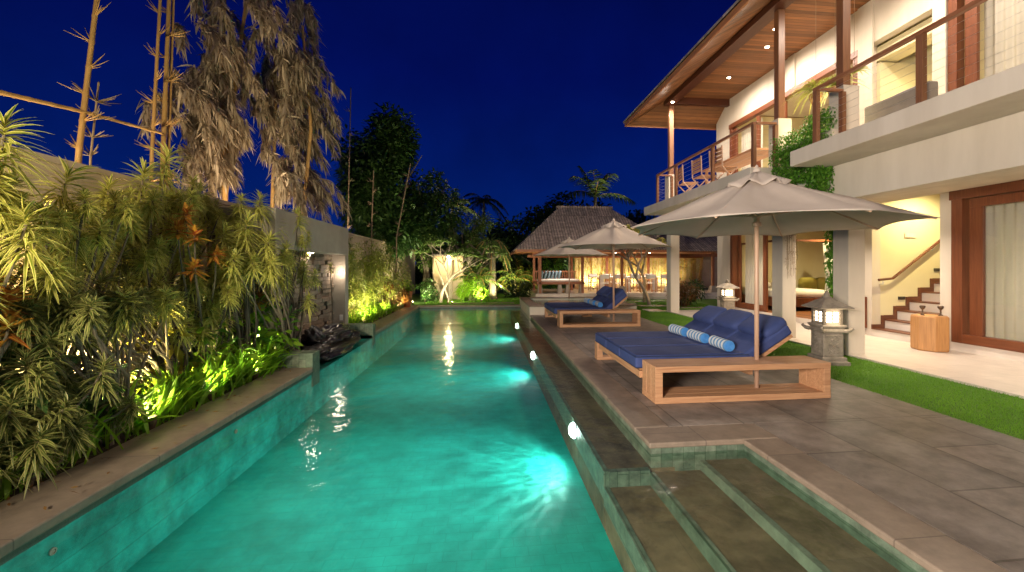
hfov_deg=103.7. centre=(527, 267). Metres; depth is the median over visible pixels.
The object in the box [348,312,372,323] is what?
strap lily
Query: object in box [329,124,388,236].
leafy tree
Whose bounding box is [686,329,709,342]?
rolled towel
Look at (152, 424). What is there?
garden uplight
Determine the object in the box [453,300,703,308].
stepping stones
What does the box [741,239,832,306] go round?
canopy bed
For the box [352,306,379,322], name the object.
strap lily
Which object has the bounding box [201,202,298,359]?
dracaena
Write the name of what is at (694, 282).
garden shrub
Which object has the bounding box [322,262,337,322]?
dracaena
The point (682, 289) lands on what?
garden shrub
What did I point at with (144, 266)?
dracaena
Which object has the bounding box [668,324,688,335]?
rolled towel
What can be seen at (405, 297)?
russet shrub
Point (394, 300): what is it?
russet shrub
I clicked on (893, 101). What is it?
sofa
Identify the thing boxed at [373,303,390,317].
strap lily
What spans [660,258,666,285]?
bamboo clump
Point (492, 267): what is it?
garden palm
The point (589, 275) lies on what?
dining chair
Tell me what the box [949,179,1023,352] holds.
sliding door
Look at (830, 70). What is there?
upper door
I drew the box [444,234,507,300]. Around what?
frangipani tree
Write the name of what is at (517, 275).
garden shrub
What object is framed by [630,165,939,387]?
parasol
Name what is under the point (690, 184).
folding chair
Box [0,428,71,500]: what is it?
strap lily
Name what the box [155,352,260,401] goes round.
strap lily
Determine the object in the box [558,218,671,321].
parasol
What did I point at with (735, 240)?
bedroom door
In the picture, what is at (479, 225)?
leafy tree
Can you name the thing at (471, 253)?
frangipani tree
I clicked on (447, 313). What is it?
pool water
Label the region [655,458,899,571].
pool steps
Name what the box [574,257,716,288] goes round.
garden back wall
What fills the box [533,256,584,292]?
raised lounge
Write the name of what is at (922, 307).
candle cup
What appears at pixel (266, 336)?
broadleaf shrub
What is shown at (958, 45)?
upper door
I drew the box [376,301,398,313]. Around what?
strap lily
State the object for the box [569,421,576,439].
pool light
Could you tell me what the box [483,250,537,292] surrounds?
garden palm
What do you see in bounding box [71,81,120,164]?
bamboo pole
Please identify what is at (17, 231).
dracaena
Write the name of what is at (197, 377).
strap lily
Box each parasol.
[532,237,608,298]
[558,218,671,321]
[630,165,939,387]
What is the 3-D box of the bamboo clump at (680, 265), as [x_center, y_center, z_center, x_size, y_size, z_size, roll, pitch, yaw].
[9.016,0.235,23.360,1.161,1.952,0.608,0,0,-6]
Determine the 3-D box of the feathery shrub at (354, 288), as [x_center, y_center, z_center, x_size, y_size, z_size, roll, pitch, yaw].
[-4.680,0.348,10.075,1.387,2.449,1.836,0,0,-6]
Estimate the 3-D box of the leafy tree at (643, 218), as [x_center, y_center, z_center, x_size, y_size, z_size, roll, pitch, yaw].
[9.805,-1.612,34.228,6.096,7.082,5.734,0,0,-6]
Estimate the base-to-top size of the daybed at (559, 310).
0.943 m
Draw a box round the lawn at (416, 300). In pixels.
[400,293,1023,438]
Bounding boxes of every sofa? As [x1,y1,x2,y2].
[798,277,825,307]
[864,81,937,123]
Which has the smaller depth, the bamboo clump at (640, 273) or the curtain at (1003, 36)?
the curtain at (1003, 36)
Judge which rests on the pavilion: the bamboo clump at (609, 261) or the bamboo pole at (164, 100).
the bamboo clump at (609, 261)
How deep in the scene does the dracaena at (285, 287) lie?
5.94 m
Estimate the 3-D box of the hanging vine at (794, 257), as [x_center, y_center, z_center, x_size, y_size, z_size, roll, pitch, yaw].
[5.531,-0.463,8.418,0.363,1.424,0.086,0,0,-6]
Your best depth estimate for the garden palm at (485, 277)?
18.41 m
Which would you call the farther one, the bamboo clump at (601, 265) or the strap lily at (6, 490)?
the bamboo clump at (601, 265)
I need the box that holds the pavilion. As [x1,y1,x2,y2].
[510,206,716,299]
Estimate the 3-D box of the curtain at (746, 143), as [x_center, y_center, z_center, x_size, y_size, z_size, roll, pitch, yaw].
[7.325,-3.400,13.090,0.091,2.600,1.050,0,0,-6]
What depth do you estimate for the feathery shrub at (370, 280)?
11.91 m
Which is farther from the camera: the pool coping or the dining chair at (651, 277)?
the dining chair at (651, 277)
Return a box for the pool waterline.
[0,307,520,565]
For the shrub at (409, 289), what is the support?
on the pool coping
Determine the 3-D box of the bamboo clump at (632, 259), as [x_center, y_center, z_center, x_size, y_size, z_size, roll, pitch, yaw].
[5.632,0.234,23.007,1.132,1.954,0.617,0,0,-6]
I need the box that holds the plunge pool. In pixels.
[519,297,636,319]
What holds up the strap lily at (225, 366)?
on the flower bed at (81, 460)
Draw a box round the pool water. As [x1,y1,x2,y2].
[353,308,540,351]
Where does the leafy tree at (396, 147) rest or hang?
on the ground at (417, 291)
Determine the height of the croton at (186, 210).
2.290 m
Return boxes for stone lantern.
[715,279,739,309]
[801,290,854,365]
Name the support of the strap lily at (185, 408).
on the flower bed at (81, 460)
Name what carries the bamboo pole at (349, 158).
on the ground at (417, 291)
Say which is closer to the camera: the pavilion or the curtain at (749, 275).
the curtain at (749, 275)
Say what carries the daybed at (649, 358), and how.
on the pool deck
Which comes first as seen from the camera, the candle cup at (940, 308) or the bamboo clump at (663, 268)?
the candle cup at (940, 308)
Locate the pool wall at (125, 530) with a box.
[0,307,510,571]
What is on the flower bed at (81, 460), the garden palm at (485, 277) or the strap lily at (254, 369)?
the strap lily at (254, 369)
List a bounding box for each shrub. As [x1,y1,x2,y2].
[0,343,91,479]
[60,354,158,426]
[115,318,209,393]
[182,310,261,371]
[224,292,303,362]
[239,326,285,373]
[348,237,367,320]
[348,238,390,310]
[358,285,382,318]
[366,239,411,311]
[369,278,402,306]
[397,279,411,308]
[402,280,414,306]
[415,278,439,301]
[453,273,491,301]
[464,254,488,295]
[498,259,547,294]
[503,268,534,297]
[523,258,566,288]
[665,278,700,306]
[679,278,707,305]
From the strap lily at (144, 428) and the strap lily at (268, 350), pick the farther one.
the strap lily at (268, 350)
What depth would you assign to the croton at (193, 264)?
4.62 m
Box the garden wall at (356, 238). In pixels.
[0,145,415,397]
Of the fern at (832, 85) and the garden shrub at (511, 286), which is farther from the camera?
the garden shrub at (511, 286)
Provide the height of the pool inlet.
0.044 m
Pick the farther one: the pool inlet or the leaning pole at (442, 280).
the leaning pole at (442, 280)
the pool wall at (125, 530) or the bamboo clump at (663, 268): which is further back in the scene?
the bamboo clump at (663, 268)
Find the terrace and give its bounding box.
[642,309,1023,398]
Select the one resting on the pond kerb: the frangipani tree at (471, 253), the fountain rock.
the fountain rock
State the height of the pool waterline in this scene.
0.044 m
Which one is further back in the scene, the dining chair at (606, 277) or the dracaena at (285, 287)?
the dining chair at (606, 277)
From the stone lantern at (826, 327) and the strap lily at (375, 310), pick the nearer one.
the stone lantern at (826, 327)
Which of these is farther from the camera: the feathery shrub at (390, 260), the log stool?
the feathery shrub at (390, 260)
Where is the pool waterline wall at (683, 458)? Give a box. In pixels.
[531,318,928,571]
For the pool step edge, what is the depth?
3.03 m
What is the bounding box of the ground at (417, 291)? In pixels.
[415,273,708,296]
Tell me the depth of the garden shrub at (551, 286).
23.29 m
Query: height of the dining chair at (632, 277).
0.920 m
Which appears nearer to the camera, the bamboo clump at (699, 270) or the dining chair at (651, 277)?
the dining chair at (651, 277)
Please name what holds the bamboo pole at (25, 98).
attached to the bamboo pole at (83, 119)
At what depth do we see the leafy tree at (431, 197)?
19.74 m
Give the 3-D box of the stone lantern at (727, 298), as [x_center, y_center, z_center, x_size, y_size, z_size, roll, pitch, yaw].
[5.961,0.900,11.970,0.508,1.160,0.511,0,0,3]
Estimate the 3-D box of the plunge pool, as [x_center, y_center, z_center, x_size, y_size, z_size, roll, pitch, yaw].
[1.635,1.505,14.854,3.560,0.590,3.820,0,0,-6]
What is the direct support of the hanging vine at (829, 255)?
hanging from the house
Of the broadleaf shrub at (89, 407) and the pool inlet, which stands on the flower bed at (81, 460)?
the broadleaf shrub at (89, 407)
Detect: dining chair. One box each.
[588,273,597,290]
[597,274,609,290]
[602,273,611,286]
[612,274,625,287]
[627,274,640,292]
[642,274,655,291]
[657,274,666,291]
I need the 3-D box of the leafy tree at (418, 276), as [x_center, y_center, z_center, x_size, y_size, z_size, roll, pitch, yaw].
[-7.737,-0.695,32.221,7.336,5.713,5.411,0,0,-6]
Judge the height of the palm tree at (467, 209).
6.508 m
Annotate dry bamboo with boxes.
[135,0,298,200]
[253,0,352,223]
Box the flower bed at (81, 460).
[0,306,403,501]
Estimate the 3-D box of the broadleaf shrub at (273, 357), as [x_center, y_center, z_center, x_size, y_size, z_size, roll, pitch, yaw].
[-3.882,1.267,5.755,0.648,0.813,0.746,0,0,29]
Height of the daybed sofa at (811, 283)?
1.000 m
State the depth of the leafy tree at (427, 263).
19.07 m
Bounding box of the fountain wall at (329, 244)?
[216,207,347,354]
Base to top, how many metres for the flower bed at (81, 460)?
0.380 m
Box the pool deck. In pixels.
[541,314,1023,571]
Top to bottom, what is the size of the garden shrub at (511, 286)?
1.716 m
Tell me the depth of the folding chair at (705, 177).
11.03 m
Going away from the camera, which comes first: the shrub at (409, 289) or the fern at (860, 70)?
the fern at (860, 70)
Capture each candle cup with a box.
[919,305,925,314]
[937,306,943,315]
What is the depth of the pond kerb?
6.12 m
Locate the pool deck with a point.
(960, 481)
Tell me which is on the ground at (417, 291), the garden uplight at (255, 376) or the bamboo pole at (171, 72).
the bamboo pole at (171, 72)
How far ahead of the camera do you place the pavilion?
19.73 m
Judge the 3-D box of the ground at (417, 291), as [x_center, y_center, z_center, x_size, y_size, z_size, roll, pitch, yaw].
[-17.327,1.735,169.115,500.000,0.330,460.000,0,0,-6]
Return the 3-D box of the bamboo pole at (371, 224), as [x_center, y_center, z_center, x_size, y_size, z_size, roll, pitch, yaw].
[-5.614,-1.005,14.489,0.492,5.072,0.250,0,0,-6]
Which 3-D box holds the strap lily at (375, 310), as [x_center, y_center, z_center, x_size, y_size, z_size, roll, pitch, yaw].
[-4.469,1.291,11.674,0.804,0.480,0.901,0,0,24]
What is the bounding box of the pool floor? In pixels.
[126,323,623,571]
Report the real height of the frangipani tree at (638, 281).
3.265 m
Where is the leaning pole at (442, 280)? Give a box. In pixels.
[435,260,449,301]
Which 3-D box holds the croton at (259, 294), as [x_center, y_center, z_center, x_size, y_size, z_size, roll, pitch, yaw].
[-3.976,0.841,5.803,0.330,1.425,0.476,0,0,30]
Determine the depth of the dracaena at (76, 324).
3.15 m
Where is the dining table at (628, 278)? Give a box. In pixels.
[590,276,660,290]
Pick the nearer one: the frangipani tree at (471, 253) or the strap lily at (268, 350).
the strap lily at (268, 350)
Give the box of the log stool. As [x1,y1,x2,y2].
[910,314,949,351]
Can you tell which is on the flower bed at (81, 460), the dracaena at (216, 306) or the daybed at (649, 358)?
the dracaena at (216, 306)
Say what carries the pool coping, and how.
on the pool wall at (125, 530)
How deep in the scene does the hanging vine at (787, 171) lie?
7.45 m
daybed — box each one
[544,286,640,327]
[595,305,830,403]
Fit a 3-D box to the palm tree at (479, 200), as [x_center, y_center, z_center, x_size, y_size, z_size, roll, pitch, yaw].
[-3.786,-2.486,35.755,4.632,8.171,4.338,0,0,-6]
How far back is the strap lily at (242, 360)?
5.07 m
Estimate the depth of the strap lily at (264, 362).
5.51 m
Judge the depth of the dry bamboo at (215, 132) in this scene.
8.04 m
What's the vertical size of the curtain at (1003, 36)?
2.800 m
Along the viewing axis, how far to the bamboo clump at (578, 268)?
22.83 m
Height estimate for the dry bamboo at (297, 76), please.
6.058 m
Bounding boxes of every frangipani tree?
[414,237,489,302]
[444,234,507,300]
[599,235,663,304]
[617,224,665,301]
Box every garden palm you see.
[453,263,511,300]
[472,240,513,298]
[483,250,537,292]
[496,267,537,294]
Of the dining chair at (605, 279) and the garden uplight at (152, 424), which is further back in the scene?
the dining chair at (605, 279)
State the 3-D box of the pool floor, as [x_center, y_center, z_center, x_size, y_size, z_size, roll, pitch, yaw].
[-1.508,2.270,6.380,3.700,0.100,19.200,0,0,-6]
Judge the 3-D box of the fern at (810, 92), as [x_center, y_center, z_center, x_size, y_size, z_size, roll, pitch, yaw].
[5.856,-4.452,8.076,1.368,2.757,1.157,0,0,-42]
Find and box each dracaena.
[0,103,101,356]
[0,242,190,446]
[0,343,149,497]
[9,155,149,397]
[16,235,198,387]
[28,141,230,392]
[76,178,232,352]
[149,261,254,367]
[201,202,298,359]
[213,189,322,350]
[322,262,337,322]
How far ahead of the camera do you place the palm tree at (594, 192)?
30.59 m
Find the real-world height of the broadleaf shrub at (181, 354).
1.099 m
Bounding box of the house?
[623,0,1023,361]
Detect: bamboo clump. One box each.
[574,258,589,282]
[590,258,604,286]
[602,258,619,286]
[617,258,634,279]
[633,258,646,288]
[645,258,663,279]
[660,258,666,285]
[679,258,691,285]
[687,257,704,288]
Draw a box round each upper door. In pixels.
[729,50,857,173]
[948,0,979,91]
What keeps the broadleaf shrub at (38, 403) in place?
on the flower bed at (81, 460)
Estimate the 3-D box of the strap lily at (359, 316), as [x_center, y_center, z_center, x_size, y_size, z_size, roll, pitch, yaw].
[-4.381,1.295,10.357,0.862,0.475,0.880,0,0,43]
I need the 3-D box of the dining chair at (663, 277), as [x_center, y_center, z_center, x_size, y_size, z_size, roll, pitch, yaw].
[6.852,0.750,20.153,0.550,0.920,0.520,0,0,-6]
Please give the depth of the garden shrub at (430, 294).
17.98 m
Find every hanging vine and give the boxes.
[768,106,837,192]
[785,235,797,279]
[823,230,832,297]
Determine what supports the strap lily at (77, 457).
on the flower bed at (81, 460)
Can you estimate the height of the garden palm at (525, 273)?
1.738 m
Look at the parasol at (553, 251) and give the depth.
15.01 m
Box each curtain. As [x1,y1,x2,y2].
[741,118,762,170]
[745,235,762,304]
[984,0,1023,77]
[986,201,1023,341]
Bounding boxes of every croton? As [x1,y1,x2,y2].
[0,261,42,359]
[162,202,212,354]
[174,244,228,363]
[239,281,267,326]
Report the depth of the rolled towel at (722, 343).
5.15 m
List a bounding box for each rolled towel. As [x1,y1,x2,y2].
[595,301,602,306]
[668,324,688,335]
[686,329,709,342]
[708,335,734,351]
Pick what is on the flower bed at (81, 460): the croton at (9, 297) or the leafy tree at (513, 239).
the croton at (9, 297)
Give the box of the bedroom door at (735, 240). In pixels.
[730,235,767,311]
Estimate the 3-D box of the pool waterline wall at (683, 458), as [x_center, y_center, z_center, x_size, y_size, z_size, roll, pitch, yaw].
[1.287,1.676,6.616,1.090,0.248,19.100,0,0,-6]
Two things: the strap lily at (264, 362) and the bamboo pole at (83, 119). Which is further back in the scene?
the strap lily at (264, 362)
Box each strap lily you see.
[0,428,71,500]
[16,418,112,483]
[56,386,156,463]
[77,372,195,447]
[122,371,211,433]
[130,360,240,420]
[145,363,229,413]
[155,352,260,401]
[189,348,267,392]
[193,346,292,390]
[229,343,285,386]
[234,340,288,375]
[246,335,296,371]
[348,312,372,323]
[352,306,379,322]
[352,309,368,322]
[366,304,384,319]
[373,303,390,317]
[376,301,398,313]
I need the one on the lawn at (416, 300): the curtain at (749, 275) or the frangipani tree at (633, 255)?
the frangipani tree at (633, 255)
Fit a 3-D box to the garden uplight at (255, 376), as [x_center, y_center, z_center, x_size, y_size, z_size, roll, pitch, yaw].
[-3.695,1.445,5.452,0.100,0.110,0.100,0,0,-6]
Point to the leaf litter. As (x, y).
(44, 507)
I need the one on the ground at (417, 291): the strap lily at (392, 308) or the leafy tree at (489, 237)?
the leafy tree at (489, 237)
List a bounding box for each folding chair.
[678,165,697,191]
[691,156,716,186]
[709,145,736,179]
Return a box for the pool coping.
[0,304,1008,571]
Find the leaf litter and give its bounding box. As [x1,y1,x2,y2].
[6,315,396,509]
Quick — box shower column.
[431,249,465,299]
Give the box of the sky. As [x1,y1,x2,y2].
[0,0,736,264]
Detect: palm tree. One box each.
[442,191,483,247]
[460,193,510,238]
[564,166,637,206]
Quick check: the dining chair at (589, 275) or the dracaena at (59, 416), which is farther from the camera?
the dining chair at (589, 275)
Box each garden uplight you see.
[148,414,156,428]
[252,370,258,378]
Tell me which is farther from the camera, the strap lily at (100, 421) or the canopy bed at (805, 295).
the canopy bed at (805, 295)
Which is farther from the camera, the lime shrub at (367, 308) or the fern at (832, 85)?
the lime shrub at (367, 308)
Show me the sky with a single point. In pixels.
(507, 99)
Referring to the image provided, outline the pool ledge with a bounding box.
[511,311,714,571]
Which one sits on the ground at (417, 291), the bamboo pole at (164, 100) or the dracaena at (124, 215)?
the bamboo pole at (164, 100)
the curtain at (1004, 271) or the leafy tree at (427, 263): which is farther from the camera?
the leafy tree at (427, 263)
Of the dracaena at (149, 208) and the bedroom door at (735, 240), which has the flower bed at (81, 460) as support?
the dracaena at (149, 208)
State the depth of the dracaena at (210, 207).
5.14 m
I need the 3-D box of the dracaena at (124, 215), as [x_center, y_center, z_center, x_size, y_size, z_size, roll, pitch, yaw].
[-3.974,0.301,3.602,1.645,2.509,0.884,0,0,45]
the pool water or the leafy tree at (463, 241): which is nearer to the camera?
the pool water
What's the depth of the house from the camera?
8.28 m
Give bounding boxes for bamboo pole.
[0,90,163,134]
[57,0,110,163]
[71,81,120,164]
[134,0,170,181]
[146,0,182,182]
[159,0,188,185]
[345,88,352,228]
[368,170,375,270]
[392,163,410,309]
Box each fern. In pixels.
[782,78,828,118]
[807,74,871,108]
[835,0,873,82]
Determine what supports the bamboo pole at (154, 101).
on the ground at (417, 291)
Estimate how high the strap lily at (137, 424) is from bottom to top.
0.580 m
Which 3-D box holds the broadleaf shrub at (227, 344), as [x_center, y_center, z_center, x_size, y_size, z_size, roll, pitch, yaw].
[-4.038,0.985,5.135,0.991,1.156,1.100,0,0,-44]
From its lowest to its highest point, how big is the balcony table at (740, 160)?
0.750 m
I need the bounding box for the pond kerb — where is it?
[277,322,374,386]
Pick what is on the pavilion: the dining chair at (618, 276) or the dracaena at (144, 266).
the dining chair at (618, 276)
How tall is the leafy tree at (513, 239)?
6.312 m
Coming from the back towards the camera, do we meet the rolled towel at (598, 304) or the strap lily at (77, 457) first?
the rolled towel at (598, 304)
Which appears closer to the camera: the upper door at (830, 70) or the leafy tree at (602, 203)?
the upper door at (830, 70)
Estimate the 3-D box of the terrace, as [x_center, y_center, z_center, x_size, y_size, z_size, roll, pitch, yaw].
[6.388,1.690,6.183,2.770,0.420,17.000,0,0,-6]
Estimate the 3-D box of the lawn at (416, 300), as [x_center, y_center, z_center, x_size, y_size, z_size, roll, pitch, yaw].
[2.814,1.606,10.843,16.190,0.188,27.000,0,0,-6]
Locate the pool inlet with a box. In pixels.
[49,547,56,555]
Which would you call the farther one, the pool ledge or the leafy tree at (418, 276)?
the leafy tree at (418, 276)
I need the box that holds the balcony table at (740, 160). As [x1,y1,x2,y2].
[703,148,768,183]
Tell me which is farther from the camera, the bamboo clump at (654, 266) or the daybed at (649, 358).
the bamboo clump at (654, 266)
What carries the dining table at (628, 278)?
on the pavilion
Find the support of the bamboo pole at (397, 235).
on the flower bed at (81, 460)
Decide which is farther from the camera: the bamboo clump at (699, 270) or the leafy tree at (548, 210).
the leafy tree at (548, 210)
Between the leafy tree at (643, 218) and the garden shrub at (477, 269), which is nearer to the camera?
the garden shrub at (477, 269)
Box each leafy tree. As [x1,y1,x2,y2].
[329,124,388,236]
[336,101,426,285]
[385,166,468,276]
[411,233,468,287]
[412,219,439,298]
[437,209,495,297]
[450,227,499,281]
[467,222,524,286]
[490,206,573,276]
[532,190,590,285]
[586,198,637,223]
[628,209,656,223]
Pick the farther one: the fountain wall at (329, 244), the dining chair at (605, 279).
the dining chair at (605, 279)
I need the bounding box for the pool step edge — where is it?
[511,316,831,571]
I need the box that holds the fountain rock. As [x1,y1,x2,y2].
[301,322,360,361]
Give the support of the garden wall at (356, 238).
on the lawn at (416, 300)
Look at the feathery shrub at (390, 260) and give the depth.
13.61 m

